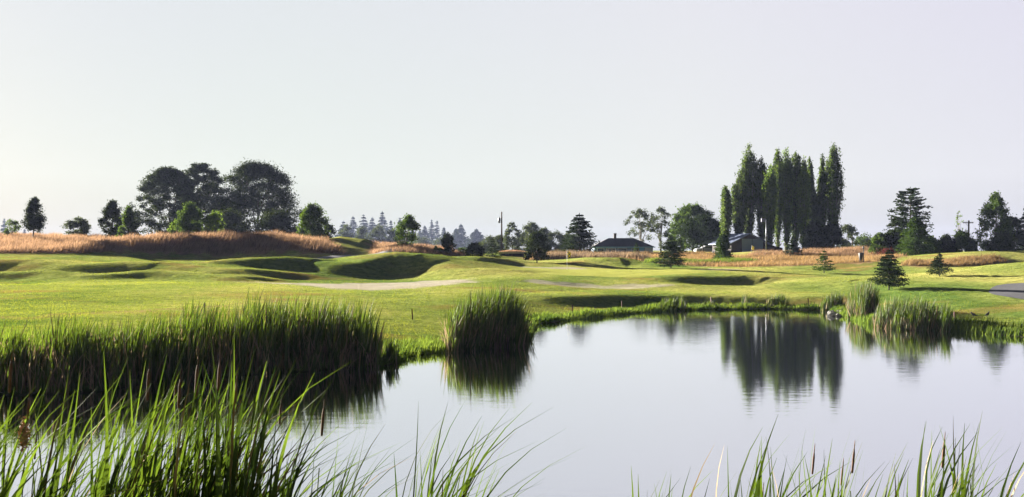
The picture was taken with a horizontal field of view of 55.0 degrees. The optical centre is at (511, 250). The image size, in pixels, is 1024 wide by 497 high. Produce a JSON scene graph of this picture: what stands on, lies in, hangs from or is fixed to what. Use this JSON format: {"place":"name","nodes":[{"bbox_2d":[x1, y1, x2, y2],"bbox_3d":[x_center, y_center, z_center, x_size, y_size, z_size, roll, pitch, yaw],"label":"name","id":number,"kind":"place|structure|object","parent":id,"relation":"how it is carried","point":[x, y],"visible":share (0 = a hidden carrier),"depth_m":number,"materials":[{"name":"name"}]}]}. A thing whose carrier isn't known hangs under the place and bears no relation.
{"place":"outdoors","nodes":[
{"label":"outdoors","id":0,"kind":"place"},
{"bbox_2d":[0,229,345,254],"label":"tall grass","id":1,"kind":"structure","parent":0,"point":[24,242],"depth_m":119.89,"materials":[{"name":"plant"}]},
{"bbox_2d":[316,248,401,258],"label":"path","id":2,"kind":"structure","parent":0,"point":[335,256],"depth_m":113.26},
{"bbox_2d":[0,309,1023,496],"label":"pond water","id":3,"kind":"structure","parent":0,"point":[649,398],"depth_m":24.53,"materials":[{"name":"liquid"}]},
{"bbox_2d":[0,236,1023,395],"bbox_3d":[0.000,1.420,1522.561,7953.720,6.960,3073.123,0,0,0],"label":"ground","id":4,"kind":"structure","parent":0,"point":[390,267],"depth_m":80.88,"materials":[{"name":"plant"}]},
{"bbox_2d":[2,219,21,234],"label":"broadleaf tree","id":5,"kind":"object","parent":4,"relation":"on","point":[14,227],"visible":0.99,"depth_m":139.85,"materials":[{"name":"green plant"}]},
{"bbox_2d":[20,196,47,237],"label":"broadleaf tree","id":6,"kind":"object","parent":4,"relation":"on","point":[33,220],"visible":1,"depth_m":131.54,"materials":[{"name":"green plant"}]},
{"bbox_2d":[61,216,90,235],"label":"broadleaf tree","id":7,"kind":"object","parent":4,"relation":"on","point":[83,225],"visible":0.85,"depth_m":149.15,"materials":[{"name":"green plant"}]},
{"bbox_2d":[0,353,220,496],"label":"cattail clump","id":8,"kind":"object","parent":4,"relation":"on","point":[6,484],"visible":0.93,"depth_m":6.99,"materials":[{"name":"plant"}]},
{"bbox_2d":[15,415,33,451],"bbox_3d":[-3.473,1.313,7.013,0.107,0.282,0.110,0,0,26],"label":"seed fluff","id":9,"kind":"object","parent":8,"relation":"attached to","point":[24,439],"visible":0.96,"depth_m":6.99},
{"bbox_2d":[97,199,123,237],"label":"broadleaf tree","id":10,"kind":"object","parent":4,"relation":"on","point":[110,211],"visible":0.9,"depth_m":136.47,"materials":[{"name":"green plant"}]},
{"bbox_2d":[31,402,224,496],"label":"cattail clump","id":11,"kind":"object","parent":4,"relation":"on","point":[122,485],"visible":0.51,"depth_m":7.13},
{"bbox_2d":[114,205,141,236],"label":"broadleaf tree","id":12,"kind":"object","parent":4,"relation":"on","point":[129,223],"visible":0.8,"depth_m":131.50,"materials":[{"name":"green plant"}]},
{"bbox_2d":[0,315,275,363],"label":"shore sedge","id":13,"kind":"object","parent":4,"relation":"on","point":[25,335],"visible":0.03,"depth_m":33.68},
{"bbox_2d":[120,165,205,235],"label":"spreading tree","id":14,"kind":"object","parent":4,"relation":"on","point":[166,179],"visible":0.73,"depth_m":193.24,"materials":[{"name":"green plant"}]},
{"bbox_2d":[167,219,184,234],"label":"broadleaf tree","id":15,"kind":"object","parent":4,"relation":"on","point":[174,224],"visible":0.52,"depth_m":130.65,"materials":[{"name":"green plant"}]},
{"bbox_2d":[175,201,204,234],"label":"broadleaf tree","id":16,"kind":"object","parent":4,"relation":"on","point":[191,211],"visible":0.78,"depth_m":131.36,"materials":[{"name":"green plant"}]},
{"bbox_2d":[0,286,386,394],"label":"cattail clump","id":17,"kind":"object","parent":4,"relation":"on","point":[323,338],"visible":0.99,"depth_m":30.99,"materials":[{"name":"plant"}]},
{"bbox_2d":[164,162,239,231],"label":"spreading tree","id":18,"kind":"object","parent":4,"relation":"on","point":[194,171],"visible":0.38,"depth_m":200.12,"materials":[{"name":"green plant"}]},
{"bbox_2d":[202,210,224,233],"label":"broadleaf tree","id":19,"kind":"object","parent":4,"relation":"on","point":[213,218],"visible":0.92,"depth_m":130.64,"materials":[{"name":"green plant"}]},
{"bbox_2d":[202,203,254,233],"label":"thicket","id":20,"kind":"object","parent":4,"relation":"on","point":[229,218],"visible":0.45,"depth_m":164.18,"materials":[{"name":"green plant"}]},
{"bbox_2d":[90,334,398,496],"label":"cattail clump","id":21,"kind":"object","parent":4,"relation":"on","point":[226,459],"visible":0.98,"depth_m":6.90,"materials":[{"name":"plant"}]},
{"bbox_2d":[198,157,302,233],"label":"spreading tree","id":22,"kind":"object","parent":4,"relation":"on","point":[254,170],"visible":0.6,"depth_m":188.46,"materials":[{"name":"green plant"}]},
{"bbox_2d":[248,205,301,235],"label":"thicket","id":23,"kind":"object","parent":4,"relation":"on","point":[279,218],"visible":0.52,"depth_m":163.65,"materials":[{"name":"green plant"}]},
{"bbox_2d":[296,202,334,237],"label":"broadleaf tree","id":24,"kind":"object","parent":4,"relation":"on","point":[310,223],"visible":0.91,"depth_m":134.19,"materials":[{"name":"green plant"}]},
{"bbox_2d":[322,224,336,238],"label":"broadleaf tree","id":25,"kind":"object","parent":4,"relation":"on","point":[329,229],"visible":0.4,"depth_m":149.56,"materials":[{"name":"green plant"}]},
{"bbox_2d":[338,223,355,237],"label":"hazy tree","id":26,"kind":"object","parent":4,"relation":"on","point":[346,229],"visible":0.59,"depth_m":508.47,"materials":[{"name":"green plant"}]},
{"bbox_2d":[355,226,368,239],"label":"hazy tree","id":27,"kind":"object","parent":4,"relation":"on","point":[362,230],"visible":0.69,"depth_m":525.59,"materials":[{"name":"green plant"}]},
{"bbox_2d":[291,399,460,496],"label":"cattail clump","id":28,"kind":"object","parent":4,"relation":"on","point":[341,494],"visible":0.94,"depth_m":7.29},
{"bbox_2d":[364,223,387,242],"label":"hazy tree","id":29,"kind":"object","parent":4,"relation":"on","point":[377,230],"visible":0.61,"depth_m":492.13,"materials":[{"name":"green plant"}]},
{"bbox_2d":[374,211,387,239],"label":"hazy conifer","id":30,"kind":"object","parent":4,"relation":"on","point":[382,222],"visible":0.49,"depth_m":1090.91,"materials":[{"name":"green plant"}]},
{"bbox_2d":[381,228,396,242],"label":"hazy tree","id":31,"kind":"object","parent":4,"relation":"on","point":[391,233],"visible":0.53,"depth_m":491.76,"materials":[{"name":"green plant"}]},
{"bbox_2d":[382,332,401,364],"bbox_3d":[-4.280,3.536,34.868,0.748,1.247,1.516,0,0,0],"label":"cattail clump","id":32,"kind":"object","parent":4,"relation":"on","point":[390,349],"visible":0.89,"depth_m":34.68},
{"bbox_2d":[348,334,461,367],"bbox_3d":[-4.382,3.738,37.091,2.832,0.825,7.608,0,0,23],"label":"shore sedge","id":33,"kind":"object","parent":4,"relation":"on","point":[422,346],"visible":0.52,"depth_m":37.94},
{"bbox_2d":[392,213,420,245],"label":"broadleaf tree","id":34,"kind":"object","parent":4,"relation":"on","point":[407,222],"visible":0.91,"depth_m":125.36,"materials":[{"name":"green plant"}]},
{"bbox_2d":[369,239,464,256],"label":"tall grass","id":35,"kind":"structure","parent":4,"relation":"on","point":[386,246],"depth_m":119.99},
{"bbox_2d":[409,235,431,245],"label":"hazy tree","id":36,"kind":"object","parent":4,"relation":"on","point":[423,240],"visible":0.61,"depth_m":644.18,"materials":[{"name":"green plant"}]},
{"bbox_2d":[439,232,456,253],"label":"shrub","id":37,"kind":"object","parent":4,"relation":"on","point":[447,240],"visible":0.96,"depth_m":119.58,"materials":[{"name":"green plant"}]},
{"bbox_2d":[451,225,468,250],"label":"hazy conifer","id":38,"kind":"object","parent":4,"relation":"on","point":[459,238],"visible":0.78,"depth_m":984.76,"materials":[{"name":"grey plant"}]},
{"bbox_2d":[457,228,487,248],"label":"hazy conifer","id":39,"kind":"object","parent":4,"relation":"on","point":[477,235],"visible":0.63,"depth_m":963.61,"materials":[{"name":"grey plant"}]},
{"bbox_2d":[465,241,486,256],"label":"shrub","id":40,"kind":"object","parent":4,"relation":"on","point":[477,249],"visible":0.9,"depth_m":117.61,"materials":[{"name":"green plant"}]},
{"bbox_2d":[439,278,535,352],"bbox_3d":[-1.315,2.650,41.235,3.848,3.201,6.760,0,0,41],"label":"cattail clump","id":41,"kind":"object","parent":4,"relation":"on","point":[496,319],"visible":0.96,"depth_m":40.35,"materials":[{"name":"plant"}]},
{"bbox_2d":[394,401,581,496],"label":"cattail clump","id":42,"kind":"object","parent":4,"relation":"on","point":[465,487],"visible":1,"depth_m":7.38,"materials":[{"name":"plant"}]},
{"bbox_2d":[479,235,500,252],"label":"broadleaf tree","id":43,"kind":"object","parent":4,"relation":"on","point":[487,242],"visible":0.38,"depth_m":259.05,"materials":[{"name":"green plant"}]},
{"bbox_2d":[485,238,502,257],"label":"conifer","id":44,"kind":"object","parent":4,"relation":"on","point":[490,250],"visible":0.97,"depth_m":120.93,"materials":[{"name":"green plant"}]},
{"bbox_2d":[492,234,505,251],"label":"broadleaf tree","id":45,"kind":"object","parent":4,"relation":"on","point":[497,238],"visible":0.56,"depth_m":248.95,"materials":[{"name":"green plant"}]},
{"bbox_2d":[498,249,525,256],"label":"earth shelter","id":46,"kind":"object","parent":4,"relation":"on","point":[516,253],"visible":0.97,"depth_m":127.95,"materials":[{"name":"soil"}]},
{"bbox_2d":[502,222,523,249],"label":"broadleaf tree","id":47,"kind":"object","parent":4,"relation":"on","point":[507,240],"visible":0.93,"depth_m":229.16,"materials":[{"name":"green plant"}]},
{"bbox_2d":[519,221,545,249],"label":"broadleaf tree","id":48,"kind":"object","parent":4,"relation":"on","point":[530,228],"visible":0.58,"depth_m":234.18,"materials":[{"name":"green plant"}]},
{"bbox_2d":[523,230,552,262],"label":"broadleaf tree","id":49,"kind":"object","parent":4,"relation":"on","point":[534,238],"visible":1,"depth_m":112.41,"materials":[{"name":"green plant"}]},
{"bbox_2d":[545,229,567,251],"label":"broadleaf tree","id":50,"kind":"object","parent":4,"relation":"on","point":[559,235],"visible":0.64,"depth_m":234.08,"materials":[{"name":"green plant"}]},
{"bbox_2d":[557,213,599,251],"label":"conifer","id":51,"kind":"object","parent":4,"relation":"on","point":[580,237],"visible":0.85,"depth_m":149.47,"materials":[{"name":"green plant"}]},
{"bbox_2d":[536,249,651,259],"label":"tall grass","id":52,"kind":"structure","parent":4,"relation":"on","point":[574,254],"depth_m":122.06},
{"bbox_2d":[591,233,654,252],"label":"house","id":53,"kind":"structure","parent":4,"relation":"on","point":[627,245],"depth_m":190.20,"materials":[{"name":"grey wood"}]},
{"bbox_2d":[623,208,655,241],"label":"broadleaf tree","id":54,"kind":"object","parent":4,"relation":"on","point":[639,213],"visible":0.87,"depth_m":214.67,"materials":[{"name":"green plant"}]},
{"bbox_2d":[646,206,672,249],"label":"broadleaf tree","id":55,"kind":"object","parent":4,"relation":"on","point":[661,210],"visible":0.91,"depth_m":209.49,"materials":[{"name":"green plant"}]},
{"bbox_2d":[653,235,687,267],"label":"conifer","id":56,"kind":"object","parent":4,"relation":"on","point":[670,248],"visible":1,"depth_m":103.81,"materials":[{"name":"green plant"}]},
{"bbox_2d":[523,302,820,335],"bbox_3d":[7.660,3.749,57.508,9.238,0.802,31.716,0,0,43],"label":"shore sedge","id":57,"kind":"object","parent":4,"relation":"on","point":[543,317],"visible":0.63,"depth_m":62.88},
{"bbox_2d":[660,294,686,310],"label":"cattail clump","id":58,"kind":"object","parent":4,"relation":"on","point":[679,304],"visible":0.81,"depth_m":65.03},
{"bbox_2d":[631,449,735,496],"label":"cattail clump","id":59,"kind":"object","parent":4,"relation":"on","point":[691,494],"visible":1,"depth_m":7.51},
{"bbox_2d":[667,201,718,251],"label":"broadleaf tree","id":60,"kind":"object","parent":4,"relation":"on","point":[686,212],"visible":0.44,"depth_m":188.51,"materials":[{"name":"green plant"}]},
{"bbox_2d":[677,213,720,251],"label":"broadleaf tree","id":61,"kind":"object","parent":4,"relation":"on","point":[697,225],"visible":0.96,"depth_m":156.40,"materials":[{"name":"green plant"}]},
{"bbox_2d":[642,257,762,263],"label":"weed patch","id":62,"kind":"object","parent":4,"relation":"on","point":[730,259],"visible":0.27,"depth_m":114.08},
{"bbox_2d":[526,247,907,266],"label":"tall grass","id":63,"kind":"structure","parent":4,"relation":"on","point":[784,259],"depth_m":113.81,"materials":[{"name":"plant"}]},
{"bbox_2d":[712,234,734,258],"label":"conifer","id":64,"kind":"object","parent":4,"relation":"on","point":[723,243],"visible":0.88,"depth_m":120.72,"materials":[{"name":"green plant"}]},
{"bbox_2d":[718,185,735,239],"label":"poplar tree","id":65,"kind":"object","parent":4,"relation":"on","point":[726,212],"visible":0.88,"depth_m":149.50,"materials":[{"name":"green plant"}]},
{"bbox_2d":[730,169,749,233],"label":"poplar tree","id":66,"kind":"object","parent":4,"relation":"on","point":[739,200],"visible":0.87,"depth_m":155.40,"materials":[{"name":"green plant"}]},
{"bbox_2d":[701,233,782,252],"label":"barn","id":67,"kind":"structure","parent":4,"relation":"on","point":[742,242],"depth_m":148.15,"materials":[{"name":"grey wood"}]},
{"bbox_2d":[742,239,751,251],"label":"door","id":68,"kind":"structure","parent":67,"relation":"in","point":[746,243],"depth_m":147.79,"materials":[{"name":"metal"}]},
{"bbox_2d":[753,239,762,250],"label":"door","id":69,"kind":"structure","parent":67,"relation":"in","point":[757,243],"depth_m":148.33,"materials":[{"name":"metal"}]},
{"bbox_2d":[736,142,757,234],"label":"poplar tree","id":70,"kind":"object","parent":4,"relation":"on","point":[748,168],"visible":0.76,"depth_m":157.24,"materials":[{"name":"green plant"}]},
{"bbox_2d":[753,155,767,239],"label":"poplar tree","id":71,"kind":"object","parent":4,"relation":"on","point":[761,170],"visible":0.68,"depth_m":156.53,"materials":[{"name":"green plant"}]},
{"bbox_2d":[760,164,780,245],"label":"poplar tree","id":72,"kind":"object","parent":4,"relation":"on","point":[769,195],"visible":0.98,"depth_m":152.46,"materials":[{"name":"green plant"}]},
{"bbox_2d":[770,149,782,246],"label":"poplar tree","id":73,"kind":"object","parent":4,"relation":"on","point":[777,159],"visible":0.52,"depth_m":157.35,"materials":[{"name":"green plant"}]},
{"bbox_2d":[766,290,789,307],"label":"cattail clump","id":74,"kind":"object","parent":4,"relation":"on","point":[780,300],"visible":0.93,"depth_m":67.59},
{"bbox_2d":[777,147,796,248],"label":"poplar tree","id":75,"kind":"object","parent":4,"relation":"on","point":[787,191],"visible":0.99,"depth_m":154.38,"materials":[{"name":"green plant"}]},
{"bbox_2d":[782,236,802,255],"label":"conifer","id":76,"kind":"object","parent":4,"relation":"on","point":[793,246],"visible":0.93,"depth_m":126.75,"materials":[{"name":"green plant"}]},
{"bbox_2d":[790,150,803,242],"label":"poplar tree","id":77,"kind":"object","parent":4,"relation":"on","point":[796,162],"visible":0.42,"depth_m":156.49,"materials":[{"name":"green plant"}]},
{"bbox_2d":[794,155,813,248],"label":"poplar tree","id":78,"kind":"object","parent":4,"relation":"on","point":[803,191],"visible":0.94,"depth_m":151.52,"materials":[{"name":"green plant"}]},
{"bbox_2d":[806,156,816,238],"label":"poplar tree","id":79,"kind":"object","parent":4,"relation":"on","point":[810,167],"visible":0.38,"depth_m":159.51,"materials":[{"name":"green plant"}]},
{"bbox_2d":[798,220,826,249],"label":"thicket","id":80,"kind":"object","parent":4,"relation":"on","point":[813,229],"visible":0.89,"depth_m":149.30,"materials":[{"name":"green plant"}]},
{"bbox_2d":[716,416,908,496],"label":"cattail clump","id":81,"kind":"object","parent":4,"relation":"on","point":[756,489],"visible":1,"depth_m":7.27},
{"bbox_2d":[746,244,881,256],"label":"tall grass","id":82,"kind":"structure","parent":4,"relation":"on","point":[850,251],"depth_m":128.49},
{"bbox_2d":[811,188,820,237],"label":"poplar tree","id":83,"kind":"object","parent":4,"relation":"on","point":[816,212],"visible":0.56,"depth_m":159.48,"materials":[{"name":"green plant"}]},
{"bbox_2d":[816,153,826,231],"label":"poplar tree","id":84,"kind":"object","parent":4,"relation":"on","point":[820,191],"visible":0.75,"depth_m":159.58,"materials":[{"name":"green plant"}]},
{"bbox_2d":[812,251,835,272],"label":"conifer","id":85,"kind":"object","parent":4,"relation":"on","point":[825,266],"visible":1,"depth_m":95.86,"materials":[{"name":"green plant"}]},
{"bbox_2d":[819,291,844,311],"bbox_3d":[21.088,3.395,64.681,2.018,1.710,1.704,0,0,0],"label":"cattail clump","id":86,"kind":"object","parent":4,"relation":"on","point":[825,305],"visible":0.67,"depth_m":64.33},
{"bbox_2d":[819,141,845,244],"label":"poplar tree","id":87,"kind":"object","parent":4,"relation":"on","point":[833,180],"visible":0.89,"depth_m":157.54,"materials":[{"name":"green plant"}]},
{"bbox_2d":[817,221,849,248],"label":"thicket","id":88,"kind":"object","parent":4,"relation":"on","point":[833,233],"visible":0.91,"depth_m":149.24,"materials":[{"name":"green plant"}]},
{"bbox_2d":[837,224,859,247],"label":"broadleaf tree","id":89,"kind":"object","parent":4,"relation":"on","point":[850,229],"visible":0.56,"depth_m":184.41,"materials":[{"name":"green plant"}]},
{"bbox_2d":[853,232,871,247],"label":"broadleaf tree","id":90,"kind":"object","parent":4,"relation":"on","point":[863,239],"visible":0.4,"depth_m":229.16,"materials":[{"name":"green plant"}]},
{"bbox_2d":[843,280,882,318],"bbox_3d":[20.890,2.886,58.597,2.378,2.464,6.511,0,0,20],"label":"cattail clump","id":91,"kind":"object","parent":4,"relation":"on","point":[862,300],"visible":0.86,"depth_m":56.70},
{"bbox_2d":[868,231,888,253],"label":"hedge shrub","id":92,"kind":"object","parent":4,"relation":"on","point":[877,238],"visible":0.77,"depth_m":121.57,"materials":[{"name":"green plant"}]},
{"bbox_2d":[867,250,910,289],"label":"conifer","id":93,"kind":"object","parent":4,"relation":"on","point":[888,268],"visible":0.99,"depth_m":71.75,"materials":[{"name":"green plant"}]},
{"bbox_2d":[884,229,899,252],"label":"hedge shrub","id":94,"kind":"object","parent":4,"relation":"on","point":[891,236],"visible":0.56,"depth_m":121.37,"materials":[{"name":"green plant"}]},
{"bbox_2d":[871,294,942,330],"bbox_3d":[20.391,3.220,50.804,3.670,2.060,3.524,0,0,28],"label":"cattail clump","id":95,"kind":"object","parent":4,"relation":"on","point":[906,315],"visible":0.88,"depth_m":50.02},
{"bbox_2d":[882,187,934,243],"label":"pine tree","id":96,"kind":"object","parent":4,"relation":"on","point":[916,212],"visible":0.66,"depth_m":127.61,"materials":[{"name":"green plant"}]},
{"bbox_2d":[893,216,937,255],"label":"conifer","id":97,"kind":"object","parent":4,"relation":"on","point":[910,246],"visible":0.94,"depth_m":113.59,"materials":[{"name":"green plant"}]},
{"bbox_2d":[829,305,1023,336],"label":"shore sedge","id":98,"kind":"object","parent":4,"relation":"on","point":[987,326],"visible":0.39,"depth_m":47.93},
{"bbox_2d":[922,235,943,253],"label":"hedge shrub","id":99,"kind":"object","parent":4,"relation":"on","point":[936,242],"visible":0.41,"depth_m":121.30,"materials":[{"name":"green plant"}]},
{"bbox_2d":[925,252,953,275],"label":"conifer","id":100,"kind":"object","parent":4,"relation":"on","point":[938,266],"visible":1,"depth_m":82.91,"materials":[{"name":"green plant"}]},
{"bbox_2d":[937,300,955,331],"bbox_3d":[21.536,3.322,48.781,1.002,1.856,1.732,0,0,21],"label":"cattail clump","id":101,"kind":"object","parent":4,"relation":"on","point":[945,320],"visible":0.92,"depth_m":48.39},
{"bbox_2d":[938,234,957,252],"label":"hedge shrub","id":102,"kind":"object","parent":4,"relation":"on","point":[948,243],"visible":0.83,"depth_m":121.39,"materials":[{"name":"green plant"}]},
{"bbox_2d":[901,253,1007,265],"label":"tall grass","id":103,"kind":"structure","parent":4,"relation":"on","point":[966,260],"depth_m":100.33,"materials":[{"name":"plant"}]},
{"bbox_2d":[885,415,1023,496],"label":"cattail clump","id":104,"kind":"object","parent":4,"relation":"on","point":[963,489],"visible":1,"depth_m":7.31,"materials":[{"name":"plant"}]},
{"bbox_2d":[951,228,977,251],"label":"hedge shrub","id":105,"kind":"object","parent":4,"relation":"on","point":[962,239],"visible":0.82,"depth_m":121.31,"materials":[{"name":"green plant"}]},
{"bbox_2d":[972,190,1016,250],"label":"broadleaf tree","id":106,"kind":"object","parent":4,"relation":"on","point":[989,210],"visible":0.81,"depth_m":132.58,"materials":[{"name":"green plant"}]},
{"bbox_2d":[984,231,1019,250],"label":"shrub","id":107,"kind":"object","parent":4,"relation":"on","point":[1004,241],"visible":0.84,"depth_m":119.37,"materials":[{"name":"green plant"}]},
{"bbox_2d":[999,213,1023,250],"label":"broadleaf tree","id":108,"kind":"object","parent":4,"relation":"on","point":[1015,222],"visible":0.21,"depth_m":138.92,"materials":[{"name":"green plant"}]},
{"bbox_2d":[1015,208,1023,250],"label":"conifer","id":109,"kind":"object","parent":4,"relation":"on","point":[1021,235],"visible":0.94,"depth_m":135.12,"materials":[{"name":"green plant"}]},
{"bbox_2d":[0,0,1023,249],"label":"sky","id":110,"kind":"structure","parent":0,"point":[451,113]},
{"bbox_2d":[989,283,1023,298],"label":"cart path","id":111,"kind":"structure","parent":0,"point":[1014,290],"depth_m":66.98,"materials":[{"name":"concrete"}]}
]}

